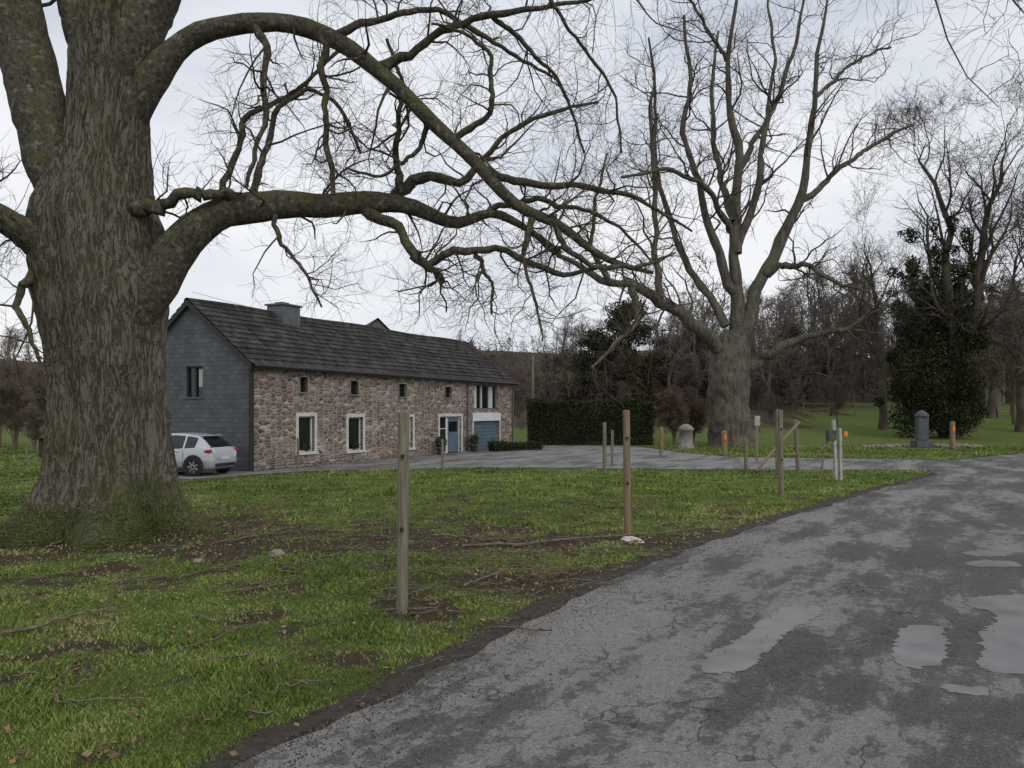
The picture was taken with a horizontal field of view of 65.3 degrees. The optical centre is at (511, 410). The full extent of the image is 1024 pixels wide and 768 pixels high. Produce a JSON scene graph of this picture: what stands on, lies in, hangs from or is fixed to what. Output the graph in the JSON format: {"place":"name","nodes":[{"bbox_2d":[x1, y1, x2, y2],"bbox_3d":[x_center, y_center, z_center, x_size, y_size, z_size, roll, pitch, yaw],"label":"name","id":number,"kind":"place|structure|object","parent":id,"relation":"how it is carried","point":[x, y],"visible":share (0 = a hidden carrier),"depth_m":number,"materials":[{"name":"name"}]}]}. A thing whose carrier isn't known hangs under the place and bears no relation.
{"place":"outdoors","nodes":[
{"label":"outdoors","id":0,"kind":"place"},
{"bbox_2d":[0,350,1023,767],"bbox_3d":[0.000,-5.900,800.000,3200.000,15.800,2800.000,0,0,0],"label":"ground","id":1,"kind":"structure","parent":0,"point":[858,420],"depth_m":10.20,"materials":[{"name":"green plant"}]},
{"bbox_2d":[0,366,10,428],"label":"garden shrub","id":2,"kind":"object","parent":1,"relation":"on","point":[2,382],"visible":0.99,"depth_m":38.12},
{"bbox_2d":[0,358,27,445],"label":"garden shrub","id":3,"kind":"object","parent":1,"relation":"on","point":[3,372],"visible":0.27,"depth_m":46.02,"materials":[{"name":"plant"}]},
{"bbox_2d":[0,377,36,450],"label":"garden shrub","id":4,"kind":"object","parent":1,"relation":"on","point":[11,404],"visible":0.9,"depth_m":39.77,"materials":[{"name":"plant"}]},
{"bbox_2d":[0,315,40,428],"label":"alder tree","id":5,"kind":"object","parent":1,"relation":"on","point":[15,370],"visible":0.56,"depth_m":62.44,"materials":[{"name":"plant"}]},
{"bbox_2d":[25,447,27,463],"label":"fence post","id":6,"kind":"object","parent":1,"relation":"on","point":[26,454],"visible":0.87,"depth_m":30.11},
{"bbox_2d":[16,404,45,451],"bbox_3d":[-22.719,0.848,37.905,1.518,2.417,1.451,0,0,-36],"label":"garden shrub","id":7,"kind":"object","parent":1,"relation":"on","point":[33,422],"visible":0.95,"depth_m":37.84,"materials":[{"name":"plant"}]},
{"bbox_2d":[21,364,45,436],"bbox_3d":[-25.521,-0.304,44.132,3.037,4.834,2.902,0,0,4],"label":"garden shrub","id":8,"kind":"object","parent":1,"relation":"on","point":[40,401],"visible":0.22,"depth_m":43.60,"materials":[{"name":"plant"}]},
{"bbox_2d":[39,438,43,457],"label":"fence post","id":9,"kind":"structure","parent":1,"relation":"on","point":[40,447],"depth_m":34.00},
{"bbox_2d":[192,558,203,562],"bbox_3d":[-4.121,1.980,10.499,0.146,0.089,0.122,0,0,0],"label":"field stone","id":10,"kind":"object","parent":1,"relation":"on","point":[198,560],"visible":0.86,"depth_m":10.47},
{"bbox_2d":[268,549,284,556],"bbox_3d":[-3.235,1.973,10.995,0.216,0.155,0.168,0,0,-19],"label":"field stone","id":11,"kind":"object","parent":1,"relation":"on","point":[273,552],"visible":0.72,"depth_m":10.96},
{"bbox_2d":[165,297,519,471],"bbox_3d":[-6.685,-1.130,36.394,6.038,6.260,20.164,0,0,26],"label":"stone farmhouse","id":12,"kind":"object","parent":1,"relation":"on","point":[256,387],"visible":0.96,"depth_m":30.16,"materials":[{"name":"brown stone"}]},
{"bbox_2d":[187,367,188,396],"bbox_3d":[-11.211,-1.002,27.677,0.050,1.055,0.050,0,0,26],"label":"gable window frame","id":13,"kind":"structure","parent":12,"relation":"in","point":[187,367],"depth_m":27.66,"materials":[{"name":"metal"}]},
{"bbox_2d":[189,368,202,396],"bbox_3d":[-10.855,-1.002,27.548,0.802,1.055,0.010,0,0,26],"label":"gable window pane","id":14,"kind":"structure","parent":12,"relation":"in","point":[191,370],"depth_m":27.62,"materials":[{"name":"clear glass"}]},
{"bbox_2d":[195,366,196,396],"bbox_3d":[-10.873,-1.002,27.512,0.050,1.055,0.050,0,0,26],"label":"gable window frame","id":15,"kind":"structure","parent":12,"relation":"in","point":[195,366],"depth_m":27.49,"materials":[{"name":"metal"}]},
{"bbox_2d":[300,378,302,391],"bbox_3d":[-7.639,-0.938,28.771,0.010,0.552,0.409,0,0,26],"label":"window pane","id":16,"kind":"structure","parent":12,"relation":"in","point":[301,379],"depth_m":28.84,"materials":[{"name":"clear glass"}]},
{"bbox_2d":[299,417,309,449],"bbox_3d":[-7.574,0.832,28.905,0.010,1.275,0.868,0,0,26],"label":"window pane","id":17,"kind":"structure","parent":12,"relation":"in","point":[304,423],"depth_m":28.99,"materials":[{"name":"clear glass"}]},
{"bbox_2d":[310,416,311,450],"bbox_3d":[-7.364,0.832,29.260,0.045,1.275,0.045,0,0,26],"label":"window frame","id":18,"kind":"structure","parent":12,"relation":"in","point":[311,416],"depth_m":29.25,"materials":[{"name":"white paint"}]},
{"bbox_2d":[349,418,358,448],"bbox_3d":[-6.308,0.891,31.494,0.010,1.299,0.932,0,0,26],"label":"window pane","id":19,"kind":"structure","parent":12,"relation":"in","point":[353,422],"depth_m":31.57,"materials":[{"name":"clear glass"}]},
{"bbox_2d":[399,385,402,395],"bbox_3d":[-4.858,-0.876,34.457,0.010,0.562,0.588,0,0,26],"label":"window pane","id":20,"kind":"structure","parent":12,"relation":"in","point":[400,386],"depth_m":34.56,"materials":[{"name":"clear glass"}]},
{"bbox_2d":[440,417,444,445],"bbox_3d":[-3.335,1.128,37.570,0.010,1.744,0.845,0,0,26],"label":"window pane","id":21,"kind":"structure","parent":12,"relation":"in","point":[442,419],"depth_m":37.68,"materials":[{"name":"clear glass"}]},
{"bbox_2d":[445,416,446,452],"bbox_3d":[-3.132,1.128,37.913,0.045,1.744,0.050,0,0,26],"label":"window frame","id":22,"kind":"structure","parent":12,"relation":"in","point":[446,416],"depth_m":37.91,"materials":[{"name":"white paint"}]},
{"bbox_2d":[448,417,457,451],"bbox_3d":[-2.862,1.143,38.458,0.040,1.674,1.067,0,0,26],"label":"front door","id":23,"kind":"structure","parent":12,"relation":"in","point":[452,436],"depth_m":38.50,"materials":[{"name":"blue paint"}]},
{"bbox_2d":[449,421,456,431],"bbox_3d":[-2.839,0.753,38.447,0.008,0.494,0.807,0,0,26],"label":"door panel","id":24,"kind":"structure","parent":12,"relation":"in","point":[452,424],"depth_m":38.44,"materials":[{"name":"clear glass"}]},
{"bbox_2d":[477,446,488,449],"bbox_3d":[-1.450,1.907,41.403,0.030,0.169,2.885,0,0,26],"label":"garage door panel","id":25,"kind":"structure","parent":12,"relation":"in","point":[480,447],"depth_m":41.22,"materials":[{"name":"blue paint"}]},
{"bbox_2d":[474,385,494,407],"bbox_3d":[-1.481,-0.715,41.363,0.010,1.270,2.626,0,0,26],"label":"window pane","id":26,"kind":"structure","parent":12,"relation":"in","point":[484,388],"depth_m":41.46,"materials":[{"name":"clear glass"}]},
{"bbox_2d":[474,431,496,434],"bbox_3d":[-1.450,1.166,41.403,0.030,0.169,2.885,0,0,26],"label":"garage door panel","id":27,"kind":"structure","parent":12,"relation":"in","point":[490,432],"depth_m":41.62,"materials":[{"name":"blue paint"}]},
{"bbox_2d":[474,428,496,431],"bbox_3d":[-1.450,0.980,41.403,0.030,0.169,2.885,0,0,26],"label":"garage door panel","id":28,"kind":"structure","parent":12,"relation":"in","point":[477,429],"depth_m":41.41,"materials":[{"name":"blue paint"}]},
{"bbox_2d":[474,424,496,427],"bbox_3d":[-1.450,0.795,41.403,0.030,0.169,2.885,0,0,26],"label":"garage door panel","id":29,"kind":"structure","parent":12,"relation":"in","point":[488,425],"depth_m":41.62,"materials":[{"name":"blue paint"}]},
{"bbox_2d":[474,421,496,424],"bbox_3d":[-1.450,0.609,41.403,0.030,0.169,2.885,0,0,26],"label":"garage door panel","id":30,"kind":"structure","parent":12,"relation":"in","point":[475,422],"depth_m":41.46,"materials":[{"name":"blue paint"}]},
{"bbox_2d":[477,435,496,438],"bbox_3d":[-1.450,1.351,41.403,0.030,0.169,2.885,0,0,26],"label":"garage door panel","id":31,"kind":"structure","parent":12,"relation":"in","point":[482,436],"depth_m":41.67,"materials":[{"name":"blue paint"}]},
{"bbox_2d":[478,438,496,442],"bbox_3d":[-1.450,1.536,41.403,0.030,0.169,2.885,0,0,26],"label":"garage door panel","id":32,"kind":"structure","parent":12,"relation":"in","point":[481,440],"depth_m":41.56,"materials":[{"name":"blue paint"}]},
{"bbox_2d":[0,492,754,739],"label":"fallen branches","id":33,"kind":"object","parent":1,"relation":"on","point":[494,545],"visible":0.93,"depth_m":10.03,"materials":[{"name":"wood"}]},
{"bbox_2d":[366,318,389,329],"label":"barn","id":34,"kind":"structure","parent":1,"relation":"on","point":[379,323],"depth_m":50.19,"materials":[{"name":"stone"}]},
{"bbox_2d":[396,411,409,613],"bbox_3d":[-1.079,1.052,7.888,0.117,2.096,0.159,1,0,0],"label":"fence post","id":35,"kind":"object","parent":1,"relation":"on","point":[402,518],"visible":0.98,"depth_m":7.86,"materials":[{"name":"wood"}]},
{"bbox_2d":[1,427,831,565],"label":"fence wire","id":36,"kind":"object","parent":1,"relation":"on","point":[335,461],"visible":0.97,"depth_m":7.43,"materials":[{"name":"metal"}]},
{"bbox_2d":[441,439,443,470],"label":"fence post","id":37,"kind":"object","parent":1,"relation":"on","point":[442,454],"visible":0.94,"depth_m":26.63,"materials":[{"name":"brown wood"}]},
{"bbox_2d":[0,493,1008,762],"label":"leaf litter","id":38,"kind":"object","parent":1,"relation":"on","point":[102,749],"visible":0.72,"depth_m":9.63,"materials":[{"name":"brown plant"}]},
{"bbox_2d":[0,0,1023,551],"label":"linden tree","id":39,"kind":"object","parent":1,"relation":"on","point":[108,260],"visible":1,"depth_m":12.61,"materials":[{"name":"brown plant"}]},
{"bbox_2d":[0,253,1023,425],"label":"distant woodland","id":40,"kind":"object","parent":1,"relation":"on","point":[759,390],"visible":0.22,"depth_m":95.91,"materials":[{"name":"brown plant"}]},
{"bbox_2d":[5,334,1018,402],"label":"undergrowth","id":41,"kind":"object","parent":1,"relation":"on","point":[548,377],"visible":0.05,"depth_m":133.37,"materials":[{"name":"plant"}]},
{"bbox_2d":[486,439,543,450],"bbox_3d":[0.203,1.784,40.413,3.392,0.742,1.026,0,0,-41],"label":"hedge","id":42,"kind":"object","parent":1,"relation":"on","point":[501,445],"visible":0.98,"depth_m":39.99,"materials":[{"name":"green plant"}]},
{"bbox_2d":[526,356,539,398],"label":"utility pole","id":43,"kind":"object","parent":1,"relation":"on","point":[533,360],"visible":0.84,"depth_m":71.91,"materials":[{"name":"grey wood"}]},
{"bbox_2d":[194,292,772,372],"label":"overhead cable","id":44,"kind":"object","parent":43,"relation":"attached to","point":[485,354],"visible":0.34,"depth_m":71.15,"materials":[{"name":"metal"}]},
{"bbox_2d":[538,346,587,400],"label":"conifer tree","id":45,"kind":"object","parent":1,"relation":"on","point":[559,363],"visible":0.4,"depth_m":87.72,"materials":[{"name":"plant"}]},
{"bbox_2d":[557,341,581,396],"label":"alder tree","id":46,"kind":"object","parent":1,"relation":"on","point":[564,382],"visible":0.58,"depth_m":84.20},
{"bbox_2d":[525,396,655,444],"bbox_3d":[4.612,0.657,47.214,7.725,3.037,2.065,0,0,0],"label":"hedge","id":47,"kind":"object","parent":1,"relation":"on","point":[574,422],"visible":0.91,"depth_m":46.55,"materials":[{"name":"green plant"}]},
{"bbox_2d":[560,326,635,406],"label":"conifer tree","id":48,"kind":"object","parent":1,"relation":"on","point":[589,343],"visible":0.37,"depth_m":67.20,"materials":[{"name":"plant"}]},
{"bbox_2d":[603,422,605,474],"bbox_3d":[2.904,1.229,25.061,0.122,1.743,0.122,0,0,0],"label":"fence post","id":49,"kind":"object","parent":1,"relation":"on","point":[604,447],"visible":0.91,"depth_m":25.01,"materials":[{"name":"brown wood"}]},
{"bbox_2d":[611,430,613,465],"bbox_3d":[3.625,1.395,28.889,0.104,1.410,0.102,0,0,0],"label":"fence post","id":50,"kind":"object","parent":1,"relation":"on","point":[612,447],"visible":0.93,"depth_m":28.85,"materials":[{"name":"brown wood"}]},
{"bbox_2d":[577,298,673,420],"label":"conifer tree","id":51,"kind":"object","parent":1,"relation":"on","point":[641,365],"visible":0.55,"depth_m":65.46,"materials":[{"name":"plant"}]},
{"bbox_2d":[623,410,630,533],"bbox_3d":[1.848,1.042,12.819,0.120,2.116,0.160,-1,0,0],"label":"fence post","id":52,"kind":"object","parent":1,"relation":"on","point":[626,471],"visible":0.98,"depth_m":12.79,"materials":[{"name":"wood"}]},
{"bbox_2d":[620,536,644,542],"bbox_3d":[1.827,1.969,12.178,0.372,0.126,0.299,0,0,0],"label":"white rock","id":53,"kind":"object","parent":1,"relation":"on","point":[629,538],"visible":0.78,"depth_m":12.09,"materials":[{"name":"stone"}]},
{"bbox_2d":[660,427,662,455],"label":"fence post","id":54,"kind":"object","parent":1,"relation":"on","point":[661,441],"visible":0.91,"depth_m":35.18,"materials":[{"name":"brown wood"}]},
{"bbox_2d":[638,301,696,406],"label":"alder tree","id":55,"kind":"object","parent":1,"relation":"on","point":[666,367],"visible":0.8,"depth_m":73.17,"materials":[{"name":"plant"}]},
{"bbox_2d":[639,333,696,410],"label":"conifer tree","id":56,"kind":"object","parent":1,"relation":"on","point":[659,372],"visible":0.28,"depth_m":79.16,"materials":[{"name":"plant"}]},
{"bbox_2d":[653,386,697,444],"bbox_3d":[9.427,0.329,46.436,2.860,3.565,2.352,0,0,0],"label":"dogwood shrub","id":57,"kind":"object","parent":1,"relation":"on","point":[676,408],"visible":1,"depth_m":46.11,"materials":[{"name":"plant"}]},
{"bbox_2d":[662,328,708,405],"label":"conifer tree","id":58,"kind":"object","parent":1,"relation":"on","point":[687,343],"visible":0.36,"depth_m":85.81,"materials":[{"name":"plant"}]},
{"bbox_2d":[678,424,693,448],"bbox_3d":[9.245,1.340,42.449,0.840,1.320,0.831,0,0,0],"label":"stone monument","id":59,"kind":"object","parent":1,"relation":"on","point":[686,436],"visible":0.98,"depth_m":42.13,"materials":[{"name":"stone"}]},
{"bbox_2d":[670,291,719,377],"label":"alder tree","id":60,"kind":"object","parent":1,"relation":"on","point":[694,336],"visible":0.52,"depth_m":83.49,"materials":[{"name":"brown plant"}]},
{"bbox_2d":[680,345,710,397],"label":"thicket","id":61,"kind":"object","parent":1,"relation":"on","point":[691,376],"visible":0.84,"depth_m":79.68,"materials":[{"name":"plant"}]},
{"bbox_2d":[683,400,709,441],"bbox_3d":[11.525,0.649,50.511,2.117,2.852,2.574,0,0,-25],"label":"dogwood shrub","id":62,"kind":"object","parent":1,"relation":"on","point":[702,410],"visible":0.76,"depth_m":50.26,"materials":[{"name":"plant"}]},
{"bbox_2d":[479,0,963,446],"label":"oak tree","id":63,"kind":"object","parent":1,"relation":"on","point":[733,371],"visible":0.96,"depth_m":45.32,"materials":[{"name":"brown plant"}]},
{"bbox_2d":[721,430,726,453],"bbox_3d":[9.702,1.471,36.480,0.262,1.158,0.278,0,0,0],"label":"reflector bollard","id":64,"kind":"object","parent":1,"relation":"on","point":[724,442],"visible":0.94,"depth_m":36.38,"materials":[{"name":"brown wood"}]},
{"bbox_2d":[744,439,747,470],"bbox_3d":[7.808,1.522,26.665,0.123,1.155,0.124,0,0,0],"label":"fence post","id":65,"kind":"object","parent":1,"relation":"on","point":[745,454],"visible":0.94,"depth_m":26.62,"materials":[{"name":"brown wood"}]},
{"bbox_2d":[728,293,792,409],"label":"alder tree","id":66,"kind":"object","parent":1,"relation":"on","point":[762,347],"visible":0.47,"depth_m":80.53,"materials":[{"name":"plant"}]},
{"bbox_2d":[747,324,778,406],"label":"thicket","id":67,"kind":"object","parent":1,"relation":"on","point":[753,347],"visible":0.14,"depth_m":85.89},
{"bbox_2d":[751,332,792,407],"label":"thicket","id":68,"kind":"object","parent":1,"relation":"on","point":[772,373],"visible":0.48,"depth_m":84.00,"materials":[{"name":"plant"}]},
{"bbox_2d":[775,409,778,473],"bbox_3d":[8.325,1.024,25.060,0.126,2.152,0.125,0,0,0],"label":"fence post","id":69,"kind":"object","parent":1,"relation":"on","point":[776,442],"visible":0.69,"depth_m":25.02,"materials":[{"name":"brown wood"}]},
{"bbox_2d":[755,421,800,472],"bbox_3d":[8.746,1.165,26.314,2.274,1.657,0.151,0,0,-34],"label":"diagonal brace","id":70,"kind":"object","parent":1,"relation":"on","point":[769,455],"visible":0.8,"depth_m":26.15,"materials":[{"name":"brown wood"}]},
{"bbox_2d":[778,410,783,495],"bbox_3d":[6.362,1.039,18.891,0.124,2.122,0.164,-1,0,0],"label":"fence post","id":71,"kind":"object","parent":1,"relation":"on","point":[781,458],"visible":0.97,"depth_m":18.86,"materials":[{"name":"wood"}]},
{"bbox_2d":[750,322,818,404],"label":"conifer tree","id":72,"kind":"object","parent":1,"relation":"on","point":[788,329],"visible":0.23,"depth_m":89.65,"materials":[{"name":"plant"}]},
{"bbox_2d":[773,340,812,395],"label":"thicket","id":73,"kind":"object","parent":1,"relation":"on","point":[798,371],"visible":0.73,"depth_m":82.03,"materials":[{"name":"plant"}]},
{"bbox_2d":[793,419,799,469],"bbox_3d":[9.628,1.192,27.013,0.144,1.818,0.145,-3,0,0],"label":"fence post","id":74,"kind":"object","parent":1,"relation":"on","point":[796,445],"visible":0.94,"depth_m":26.96,"materials":[{"name":"brown wood"}]},
{"bbox_2d":[788,325,831,406],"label":"thicket","id":75,"kind":"object","parent":1,"relation":"on","point":[814,362],"visible":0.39,"depth_m":86.00,"materials":[{"name":"plant"}]},
{"bbox_2d":[820,420,847,479],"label":"white post","id":76,"kind":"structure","parent":1,"relation":"on","point":[838,469],"depth_m":23.05,"materials":[{"name":"paint"}]},
{"bbox_2d":[802,335,868,405],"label":"conifer tree","id":77,"kind":"object","parent":1,"relation":"on","point":[829,375],"visible":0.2,"depth_m":87.80,"materials":[{"name":"plant"}]},
{"bbox_2d":[793,256,884,415],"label":"alder tree","id":78,"kind":"object","parent":1,"relation":"on","point":[837,372],"visible":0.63,"depth_m":74.31,"materials":[{"name":"plant"}]},
{"bbox_2d":[822,317,877,407],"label":"thicket","id":79,"kind":"object","parent":1,"relation":"on","point":[852,372],"visible":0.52,"depth_m":84.07,"materials":[{"name":"plant"}]},
{"bbox_2d":[861,319,910,393],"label":"thicket","id":80,"kind":"object","parent":1,"relation":"on","point":[878,378],"visible":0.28,"depth_m":83.98,"materials":[{"name":"plant"}]},
{"bbox_2d":[841,184,939,429],"bbox_3d":[29.476,-8.013,63.148,6.957,19.139,12.837,0,0,0],"label":"alder tree","id":81,"kind":"object","parent":1,"relation":"on","point":[883,423],"visible":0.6,"depth_m":61.73,"materials":[{"name":"plant"}]},
{"bbox_2d":[859,238,946,412],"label":"alder tree","id":82,"kind":"object","parent":1,"relation":"on","point":[882,337],"visible":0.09,"depth_m":76.86,"materials":[{"name":"brown plant"}]},
{"bbox_2d":[803,402,1010,415],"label":"field fence","id":83,"kind":"object","parent":1,"relation":"on","point":[855,409],"visible":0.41,"depth_m":73.97,"materials":[{"name":"brown wood"}]},
{"bbox_2d":[910,410,933,447],"bbox_3d":[22.229,0.975,43.333,0.900,2.050,0.800,0,0,0],"label":"stone monument","id":84,"kind":"object","parent":1,"relation":"on","point":[922,440],"visible":0.98,"depth_m":43.11,"materials":[{"name":"stone"}]},
{"bbox_2d":[839,52,1023,438],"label":"ivy covered tree","id":85,"kind":"object","parent":1,"relation":"on","point":[945,400],"visible":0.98,"depth_m":54.27,"materials":[{"name":"green plant"}]},
{"bbox_2d":[950,421,954,448],"bbox_3d":[23.409,1.301,42.437,0.261,1.499,0.277,0,0,0],"label":"reflector bollard","id":86,"kind":"object","parent":1,"relation":"on","point":[952,434],"visible":0.91,"depth_m":42.34,"materials":[{"name":"brown wood"}]},
{"bbox_2d":[923,196,1016,417],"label":"alder tree","id":87,"kind":"object","parent":1,"relation":"on","point":[991,405],"visible":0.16,"depth_m":71.96,"materials":[{"name":"plant"}]},
{"bbox_2d":[953,303,1001,408],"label":"thicket","id":88,"kind":"object","parent":1,"relation":"on","point":[975,363],"visible":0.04,"depth_m":79.33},
{"bbox_2d":[941,148,1023,431],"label":"alder tree","id":89,"kind":"object","parent":1,"relation":"on","point":[1019,424],"visible":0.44,"depth_m":60.75,"materials":[{"name":"plant"}]},
{"bbox_2d":[971,286,1020,417],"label":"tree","id":90,"kind":"object","parent":1,"relation":"on","point":[998,410],"visible":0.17,"depth_m":71.82,"materials":[{"name":"plant"}]},
{"bbox_2d":[976,291,1023,424],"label":"thicket","id":91,"kind":"object","parent":1,"relation":"on","point":[1009,394],"visible":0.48,"depth_m":65.83,"materials":[{"name":"plant"}]},
{"bbox_2d":[984,197,1023,265],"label":"alder tree","id":92,"kind":"object","parent":1,"relation":"on","point":[1013,229],"visible":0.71,"depth_m":54.79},
{"bbox_2d":[1000,299,1023,397],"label":"thicket","id":93,"kind":"object","parent":1,"relation":"on","point":[1015,360],"visible":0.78,"depth_m":60.16,"materials":[{"name":"plant"}]},
{"bbox_2d":[0,0,1023,360],"label":"sky","id":94,"kind":"structure","parent":0,"point":[386,296],"materials":[{"name":"white"}]},
{"bbox_2d":[178,445,1023,767],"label":"road","id":95,"kind":"structure","parent":0,"point":[790,705],"depth_m":6.38,"materials":[{"name":"asphalt"}]},
{"bbox_2d":[172,432,237,476],"bbox_3d":[-10.600,1.354,25.299,3.538,1.329,1.866,0,0,14],"label":"parked car","id":96,"kind":"object","parent":95,"relation":"on","point":[201,452],"visible":0.55,"depth_m":24.43,"materials":[{"name":"silver metal"}]},
{"bbox_2d":[434,435,446,454],"bbox_3d":[-3.267,1.538,36.373,0.604,0.908,0.645,0,0,0],"label":"potted plant","id":97,"kind":"object","parent":95,"relation":"on","point":[437,443],"visible":0.66,"depth_m":36.27,"materials":[{"name":"plant"}]},
{"bbox_2d":[467,434,479,451],"bbox_3d":[-1.880,1.552,39.163,0.588,0.880,0.613,0,0,42],"label":"potted plant","id":98,"kind":"object","parent":95,"relation":"on","point":[473,441],"visible":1,"depth_m":39.04,"materials":[{"name":"plant"}]},
{"bbox_2d":[230,474,970,767],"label":"road grit","id":99,"kind":"object","parent":95,"relation":"on","point":[305,734],"visible":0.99,"depth_m":5.79,"materials":[{"name":"gravel"}]},
{"bbox_2d":[755,416,759,460],"bbox_3d":[9.810,1.095,31.989,0.220,1.810,0.118,0,0,0],"label":"signpost","id":100,"kind":"object","parent":95,"relation":"on","point":[757,421],"visible":1,"depth_m":31.95,"materials":[{"name":"brown wood"}]},
{"bbox_2d":[696,604,824,674],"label":"puddle","id":101,"kind":"object","parent":95,"relation":"on","point":[751,647],"visible":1,"depth_m":6.86,"materials":[{"name":"liquid"}]},
{"bbox_2d":[887,542,911,547],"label":"puddle","id":102,"kind":"object","parent":95,"relation":"on","point":[901,545],"visible":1,"depth_m":11.80,"materials":[{"name":"liquid"}]},
{"bbox_2d":[893,625,950,667],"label":"puddle","id":103,"kind":"object","parent":95,"relation":"on","point":[922,645],"visible":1,"depth_m":6.74,"materials":[{"name":"liquid"}]},
{"bbox_2d":[937,684,989,695],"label":"puddle","id":104,"kind":"object","parent":95,"relation":"on","point":[961,689],"visible":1,"depth_m":5.68,"materials":[{"name":"liquid"}]},
{"bbox_2d":[963,550,1014,556],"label":"puddle","id":105,"kind":"object","parent":95,"relation":"on","point":[996,553],"visible":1,"depth_m":11.14,"materials":[{"name":"liquid"}]},
{"bbox_2d":[964,560,1019,566],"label":"puddle","id":106,"kind":"object","parent":95,"relation":"on","point":[990,563],"visible":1,"depth_m":10.41,"materials":[{"name":"liquid"}]},
{"bbox_2d":[960,594,1023,673],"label":"puddle","id":107,"kind":"object","parent":95,"relation":"on","point":[1007,597],"visible":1,"depth_m":8.47,"materials":[{"name":"liquid"}]},
{"bbox_2d":[984,529,1023,533],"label":"puddle","id":108,"kind":"object","parent":95,"relation":"on","point":[1005,531],"visible":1,"depth_m":13.17,"materials":[{"name":"liquid"}]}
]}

